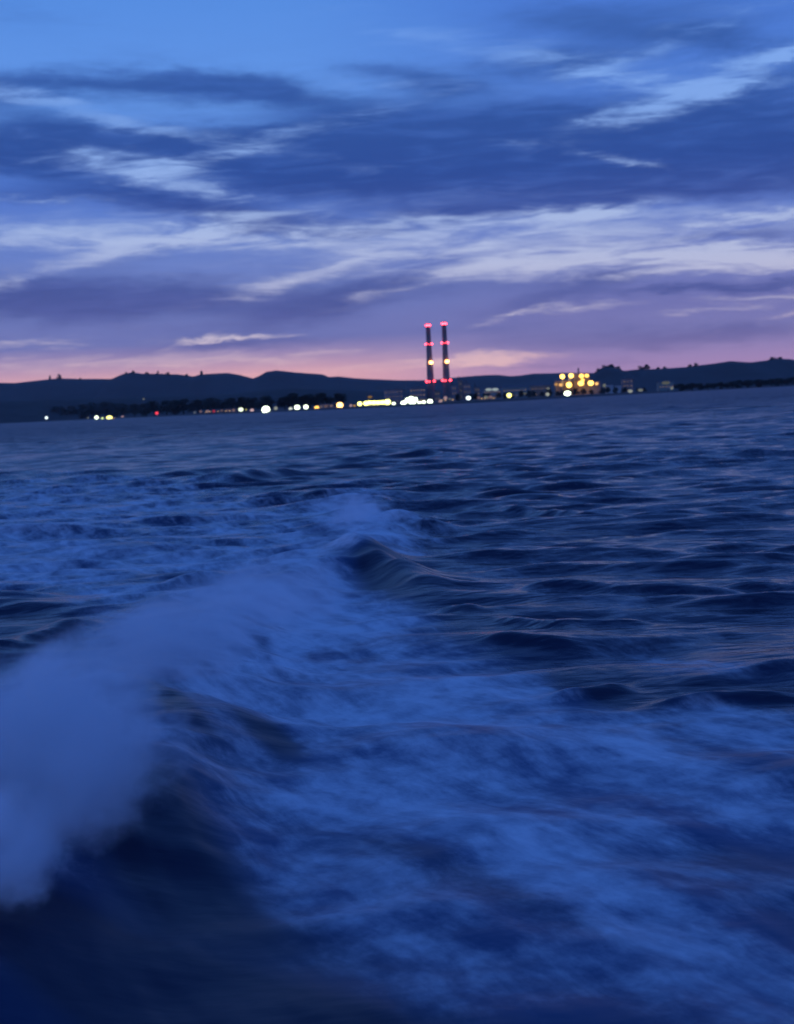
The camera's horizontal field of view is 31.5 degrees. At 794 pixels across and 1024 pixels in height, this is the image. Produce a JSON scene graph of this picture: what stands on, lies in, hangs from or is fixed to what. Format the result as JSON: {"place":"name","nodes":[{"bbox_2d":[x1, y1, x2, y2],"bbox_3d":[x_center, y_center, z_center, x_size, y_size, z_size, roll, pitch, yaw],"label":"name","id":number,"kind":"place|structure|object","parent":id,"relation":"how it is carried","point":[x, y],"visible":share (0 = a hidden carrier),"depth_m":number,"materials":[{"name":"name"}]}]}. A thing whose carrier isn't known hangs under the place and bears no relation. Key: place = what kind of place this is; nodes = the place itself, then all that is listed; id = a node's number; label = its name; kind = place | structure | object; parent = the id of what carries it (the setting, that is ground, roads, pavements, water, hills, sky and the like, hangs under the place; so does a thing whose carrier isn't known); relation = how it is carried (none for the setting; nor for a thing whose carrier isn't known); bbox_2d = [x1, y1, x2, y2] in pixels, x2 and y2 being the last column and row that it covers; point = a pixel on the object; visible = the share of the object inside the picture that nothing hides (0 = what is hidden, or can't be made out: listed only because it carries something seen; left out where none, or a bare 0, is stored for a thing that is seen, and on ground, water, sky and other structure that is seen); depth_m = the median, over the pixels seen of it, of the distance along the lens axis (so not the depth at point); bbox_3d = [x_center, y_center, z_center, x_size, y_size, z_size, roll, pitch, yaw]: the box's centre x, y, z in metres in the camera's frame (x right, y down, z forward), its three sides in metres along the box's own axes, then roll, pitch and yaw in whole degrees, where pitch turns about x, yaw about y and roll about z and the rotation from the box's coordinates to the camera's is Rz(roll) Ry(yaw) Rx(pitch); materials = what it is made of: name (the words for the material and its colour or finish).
{"place":"outdoors","nodes":[
{"label":"outdoors","id":0,"kind":"place"},
{"bbox_2d":[0,388,553,423],"bbox_3d":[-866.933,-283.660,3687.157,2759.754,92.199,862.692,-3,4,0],"label":"hill","id":1,"kind":"structure","parent":0,"point":[22,411],"depth_m":3555.78,"materials":[{"name":"plant"}]},
{"bbox_2d":[0,370,592,400],"bbox_3d":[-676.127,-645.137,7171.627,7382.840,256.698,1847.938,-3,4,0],"label":"hill","id":2,"kind":"structure","parent":0,"point":[140,385],"depth_m":6895.73,"materials":[{"name":"plant"}]},
{"bbox_2d":[0,386,793,1023],"bbox_3d":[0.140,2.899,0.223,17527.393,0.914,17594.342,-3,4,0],"label":"sea","id":3,"kind":"structure","parent":0,"point":[482,712],"depth_m":13.30,"materials":[{"name":"blue liquid"}]},
{"bbox_2d":[0,0,793,382],"label":"sky","id":4,"kind":"structure","parent":0,"point":[248,188],"materials":[{"name":"blue"}]},
{"bbox_2d":[35,384,793,421],"bbox_3d":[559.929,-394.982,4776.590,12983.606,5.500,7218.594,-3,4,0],"label":"shore ground","id":5,"kind":"structure","parent":0,"point":[454,402],"depth_m":1545.75,"materials":[{"name":"black"}]},
{"bbox_2d":[49,406,64,412],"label":"broadleaf tree","id":6,"kind":"object","parent":5,"relation":"on","point":[55,408],"visible":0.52,"depth_m":3452.57,"materials":[{"name":"green plant"}]},
{"bbox_2d":[59,406,77,414],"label":"broadleaf tree","id":7,"kind":"object","parent":5,"relation":"on","point":[71,409],"visible":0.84,"depth_m":3408.03,"materials":[{"name":"green plant"}]},
{"bbox_2d":[75,404,88,418],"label":"broadleaf tree","id":8,"kind":"object","parent":5,"relation":"on","point":[82,407],"visible":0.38,"depth_m":3299.43,"materials":[{"name":"green plant"}]},
{"bbox_2d":[78,402,101,417],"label":"broadleaf tree","id":9,"kind":"object","parent":5,"relation":"on","point":[91,410],"visible":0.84,"depth_m":3047.37,"materials":[{"name":"green plant"}]},
{"bbox_2d":[95,401,114,415],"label":"broadleaf tree","id":10,"kind":"object","parent":5,"relation":"on","point":[104,408],"visible":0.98,"depth_m":2984.68,"materials":[{"name":"green plant"}]},
{"bbox_2d":[106,404,124,416],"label":"broadleaf tree","id":11,"kind":"object","parent":5,"relation":"on","point":[113,415],"visible":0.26,"depth_m":3073.91,"materials":[{"name":"green plant"}]},
{"bbox_2d":[111,403,130,415],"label":"broadleaf tree","id":12,"kind":"object","parent":5,"relation":"on","point":[122,410],"visible":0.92,"depth_m":2849.76,"materials":[{"name":"green plant"}]},
{"bbox_2d":[126,404,140,415],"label":"broadleaf tree","id":13,"kind":"object","parent":5,"relation":"on","point":[132,408],"visible":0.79,"depth_m":2732.10,"materials":[{"name":"green plant"}]},
{"bbox_2d":[136,403,149,415],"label":"broadleaf tree","id":14,"kind":"object","parent":5,"relation":"on","point":[140,409],"visible":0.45,"depth_m":2629.86,"materials":[{"name":"green plant"}]},
{"bbox_2d":[141,401,164,415],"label":"broadleaf tree","id":15,"kind":"object","parent":5,"relation":"on","point":[152,406],"visible":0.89,"depth_m":2477.55,"materials":[{"name":"green plant"}]},
{"bbox_2d":[157,400,170,414],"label":"broadleaf tree","id":16,"kind":"object","parent":5,"relation":"on","point":[164,405],"visible":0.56,"depth_m":2435.52,"materials":[{"name":"green plant"}]},
{"bbox_2d":[166,400,180,414],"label":"broadleaf tree","id":17,"kind":"object","parent":5,"relation":"on","point":[171,404],"visible":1,"depth_m":2347.46,"materials":[{"name":"green plant"}]},
{"bbox_2d":[172,399,196,413],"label":"broadleaf tree","id":18,"kind":"object","parent":5,"relation":"on","point":[178,408],"visible":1,"depth_m":2352.90,"materials":[{"name":"green plant"}]},
{"bbox_2d":[189,399,206,412],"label":"broadleaf tree","id":19,"kind":"object","parent":5,"relation":"on","point":[197,403],"visible":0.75,"depth_m":2389.56,"materials":[{"name":"green plant"}]},
{"bbox_2d":[202,398,219,409],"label":"broadleaf tree","id":20,"kind":"object","parent":5,"relation":"on","point":[210,403],"visible":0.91,"depth_m":2194.40,"materials":[{"name":"green plant"}]},
{"bbox_2d":[204,399,225,409],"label":"broadleaf tree","id":21,"kind":"object","parent":5,"relation":"on","point":[220,406],"visible":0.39,"depth_m":2263.42,"materials":[{"name":"green plant"}]},
{"bbox_2d":[204,408,236,412],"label":"harbour building","id":22,"kind":"structure","parent":5,"relation":"on","point":[217,411],"depth_m":1944.16,"materials":[{"name":"metal"}]},
{"bbox_2d":[220,397,239,408],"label":"broadleaf tree","id":23,"kind":"object","parent":5,"relation":"on","point":[231,400],"visible":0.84,"depth_m":2205.06,"materials":[{"name":"green plant"}]},
{"bbox_2d":[234,397,250,411],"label":"broadleaf tree","id":24,"kind":"object","parent":5,"relation":"on","point":[243,403],"visible":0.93,"depth_m":1910.04,"materials":[{"name":"green plant"}]},
{"bbox_2d":[247,397,262,409],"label":"broadleaf tree","id":25,"kind":"object","parent":5,"relation":"on","point":[253,400],"visible":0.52,"depth_m":2037.65,"materials":[{"name":"green plant"}]},
{"bbox_2d":[252,397,274,407],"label":"broadleaf tree","id":26,"kind":"object","parent":5,"relation":"on","point":[255,403],"visible":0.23,"depth_m":1935.46,"materials":[{"name":"green plant"}]},
{"bbox_2d":[256,395,273,408],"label":"broadleaf tree","id":27,"kind":"object","parent":5,"relation":"on","point":[267,399],"visible":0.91,"depth_m":1741.35,"materials":[{"name":"green plant"}]},
{"bbox_2d":[262,405,269,411],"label":"shore lamp","id":28,"kind":"object","parent":5,"relation":"on","point":[265,408],"visible":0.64,"depth_m":1492.62,"materials":[{"name":"metal"}]},
{"bbox_2d":[276,396,293,408],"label":"broadleaf tree","id":29,"kind":"object","parent":5,"relation":"on","point":[279,402],"visible":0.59,"depth_m":1787.23,"materials":[{"name":"green plant"}]},
{"bbox_2d":[281,393,302,408],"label":"broadleaf tree","id":30,"kind":"object","parent":5,"relation":"on","point":[293,398],"visible":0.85,"depth_m":1745.26,"materials":[{"name":"green plant"}]},
{"bbox_2d":[298,395,314,407],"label":"broadleaf tree","id":31,"kind":"object","parent":5,"relation":"on","point":[304,399],"visible":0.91,"depth_m":1728.19,"materials":[{"name":"green plant"}]},
{"bbox_2d":[301,394,318,407],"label":"broadleaf tree","id":32,"kind":"object","parent":5,"relation":"on","point":[312,396],"visible":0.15,"depth_m":1788.61,"materials":[{"name":"green plant"}]},
{"bbox_2d":[311,393,332,404],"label":"broadleaf tree","id":33,"kind":"object","parent":5,"relation":"on","point":[321,398],"visible":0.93,"depth_m":1754.87,"materials":[{"name":"green plant"}]},
{"bbox_2d":[319,404,333,407],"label":"harbour building","id":34,"kind":"structure","parent":5,"relation":"on","point":[329,405],"depth_m":1495.50,"materials":[{"name":"metal"}]},
{"bbox_2d":[331,393,346,406],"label":"broadleaf tree","id":35,"kind":"object","parent":5,"relation":"on","point":[338,397],"visible":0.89,"depth_m":1648.03,"materials":[{"name":"green plant"}]},
{"bbox_2d":[366,399,389,405],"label":"harbour building","id":36,"kind":"structure","parent":5,"relation":"on","point":[376,404],"depth_m":1445.75,"materials":[{"name":"metal"}]},
{"bbox_2d":[384,388,402,403],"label":"turbine hall","id":37,"kind":"structure","parent":5,"relation":"on","point":[395,395],"depth_m":2591.13,"materials":[{"name":"metal"}]},
{"bbox_2d":[402,397,422,403],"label":"harbour building","id":38,"kind":"structure","parent":5,"relation":"on","point":[420,399],"depth_m":1475.49,"materials":[{"name":"metal"}]},
{"bbox_2d":[409,386,425,401],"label":"turbine hall","id":39,"kind":"structure","parent":5,"relation":"on","point":[419,391],"depth_m":2670.63,"materials":[{"name":"metal"}]},
{"bbox_2d":[425,323,434,401],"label":"chimney","id":40,"kind":"object","parent":5,"relation":"on","point":[430,381],"visible":0.98,"depth_m":2681.90,"materials":[{"name":"concrete"}]},
{"bbox_2d":[434,390,439,401],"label":"pump house","id":41,"kind":"structure","parent":5,"relation":"on","point":[437,394],"depth_m":2631.35,"materials":[{"name":"metal"}]},
{"bbox_2d":[441,322,450,397],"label":"chimney","id":42,"kind":"object","parent":5,"relation":"on","point":[446,380],"visible":0.94,"depth_m":2681.79,"materials":[{"name":"concrete"}]},
{"bbox_2d":[439,397,454,401],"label":"harbour building","id":43,"kind":"structure","parent":5,"relation":"on","point":[448,400],"depth_m":1495.49,"materials":[{"name":"metal"}]},
{"bbox_2d":[451,382,456,400],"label":"boiler house","id":44,"kind":"structure","parent":5,"relation":"on","point":[454,390],"depth_m":2630.95,"materials":[{"name":"metal"}]},
{"bbox_2d":[458,376,462,399],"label":"boiler house","id":45,"kind":"structure","parent":5,"relation":"on","point":[460,388],"depth_m":2650.72,"materials":[{"name":"metal"}]},
{"bbox_2d":[463,380,470,399],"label":"boiler house","id":46,"kind":"structure","parent":5,"relation":"on","point":[466,389],"depth_m":2650.88,"materials":[{"name":"metal"}]},
{"bbox_2d":[474,384,479,399],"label":"boiler house","id":47,"kind":"structure","parent":5,"relation":"on","point":[476,390],"depth_m":2651.10,"materials":[{"name":"metal"}]},
{"bbox_2d":[479,396,494,399],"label":"harbour building","id":48,"kind":"structure","parent":5,"relation":"on","point":[488,398],"depth_m":1545.33,"materials":[{"name":"metal"}]},
{"bbox_2d":[483,387,500,398],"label":"long shed","id":49,"kind":"structure","parent":5,"relation":"on","point":[492,393],"depth_m":2192.76,"materials":[{"name":"metal"}]},
{"bbox_2d":[501,385,526,397],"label":"long shed","id":50,"kind":"structure","parent":5,"relation":"on","point":[515,390],"depth_m":2392.15,"materials":[{"name":"metal"}]},
{"bbox_2d":[529,390,536,396],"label":"broadleaf tree","id":51,"kind":"object","parent":5,"relation":"on","point":[533,394],"visible":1,"depth_m":1695.86,"materials":[{"name":"green plant"}]},
{"bbox_2d":[529,383,550,396],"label":"warehouse","id":52,"kind":"structure","parent":5,"relation":"on","point":[538,388],"depth_m":2342.28,"materials":[{"name":"metal"}]},
{"bbox_2d":[572,388,579,394],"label":"broadleaf tree","id":53,"kind":"object","parent":5,"relation":"on","point":[575,391],"visible":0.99,"depth_m":1934.68,"materials":[{"name":"green plant"}]},
{"bbox_2d":[554,368,600,395],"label":"factory","id":54,"kind":"structure","parent":5,"relation":"on","point":[575,379],"depth_m":2280.16,"materials":[{"name":"paint"}]},
{"bbox_2d":[605,384,612,392],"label":"storage tank","id":55,"kind":"object","parent":5,"relation":"on","point":[610,386],"visible":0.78,"depth_m":2237.29,"materials":[{"name":"paint"}]},
{"bbox_2d":[614,385,620,392],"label":"storage tank","id":56,"kind":"object","parent":5,"relation":"on","point":[619,388],"visible":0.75,"depth_m":2238.16,"materials":[{"name":"paint"}]},
{"bbox_2d":[621,378,632,392],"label":"shed","id":57,"kind":"structure","parent":5,"relation":"on","point":[627,383],"depth_m":2292.23,"materials":[{"name":"metal"}]},
{"bbox_2d":[657,381,673,390],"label":"warehouse","id":58,"kind":"structure","parent":5,"relation":"on","point":[661,386],"depth_m":2143.38,"materials":[{"name":"metal"}]},
{"bbox_2d":[674,383,685,390],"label":"broadleaf tree","id":59,"kind":"object","parent":5,"relation":"on","point":[681,386],"visible":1,"depth_m":1898.64,"materials":[{"name":"green plant"}]},
{"bbox_2d":[686,383,697,390],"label":"broadleaf tree","id":60,"kind":"object","parent":5,"relation":"on","point":[692,385],"visible":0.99,"depth_m":1943.54,"materials":[{"name":"green plant"}]},
{"bbox_2d":[696,383,704,389],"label":"broadleaf tree","id":61,"kind":"object","parent":5,"relation":"on","point":[700,386],"visible":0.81,"depth_m":1990.84,"materials":[{"name":"green plant"}]},
{"bbox_2d":[703,383,714,389],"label":"broadleaf tree","id":62,"kind":"object","parent":5,"relation":"on","point":[708,386],"visible":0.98,"depth_m":2007.21,"materials":[{"name":"green plant"}]},
{"bbox_2d":[717,382,726,388],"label":"broadleaf tree","id":63,"kind":"object","parent":5,"relation":"on","point":[719,384],"visible":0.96,"depth_m":2052.86,"materials":[{"name":"green plant"}]},
{"bbox_2d":[727,381,739,387],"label":"broadleaf tree","id":64,"kind":"object","parent":5,"relation":"on","point":[734,384],"visible":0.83,"depth_m":2107.53,"materials":[{"name":"green plant"}]},
{"bbox_2d":[734,380,746,387],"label":"broadleaf tree","id":65,"kind":"object","parent":5,"relation":"on","point":[741,383],"visible":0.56,"depth_m":2131.39,"materials":[{"name":"green plant"}]},
{"bbox_2d":[743,379,753,386],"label":"broadleaf tree","id":66,"kind":"object","parent":5,"relation":"on","point":[749,382],"visible":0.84,"depth_m":2160.86,"materials":[{"name":"green plant"}]},
{"bbox_2d":[752,379,763,386],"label":"broadleaf tree","id":67,"kind":"object","parent":5,"relation":"on","point":[758,382],"visible":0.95,"depth_m":2188.71,"materials":[{"name":"green plant"}]},
{"bbox_2d":[754,380,769,386],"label":"broadleaf tree","id":68,"kind":"object","parent":5,"relation":"on","point":[766,383],"visible":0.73,"depth_m":2204.91,"materials":[{"name":"green plant"}]},
{"bbox_2d":[766,379,777,385],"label":"broadleaf tree","id":69,"kind":"object","parent":5,"relation":"on","point":[772,382],"visible":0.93,"depth_m":2238.26,"materials":[{"name":"green plant"}]},
{"bbox_2d":[775,378,784,385],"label":"broadleaf tree","id":70,"kind":"object","parent":5,"relation":"on","point":[780,380],"visible":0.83,"depth_m":2260.24,"materials":[{"name":"green plant"}]},
{"bbox_2d":[551,359,793,392],"bbox_3d":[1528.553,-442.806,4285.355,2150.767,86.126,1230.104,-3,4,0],"label":"hill","id":71,"kind":"structure","parent":0,"point":[716,373],"depth_m":4051.42,"materials":[{"name":"plant"}]}
]}

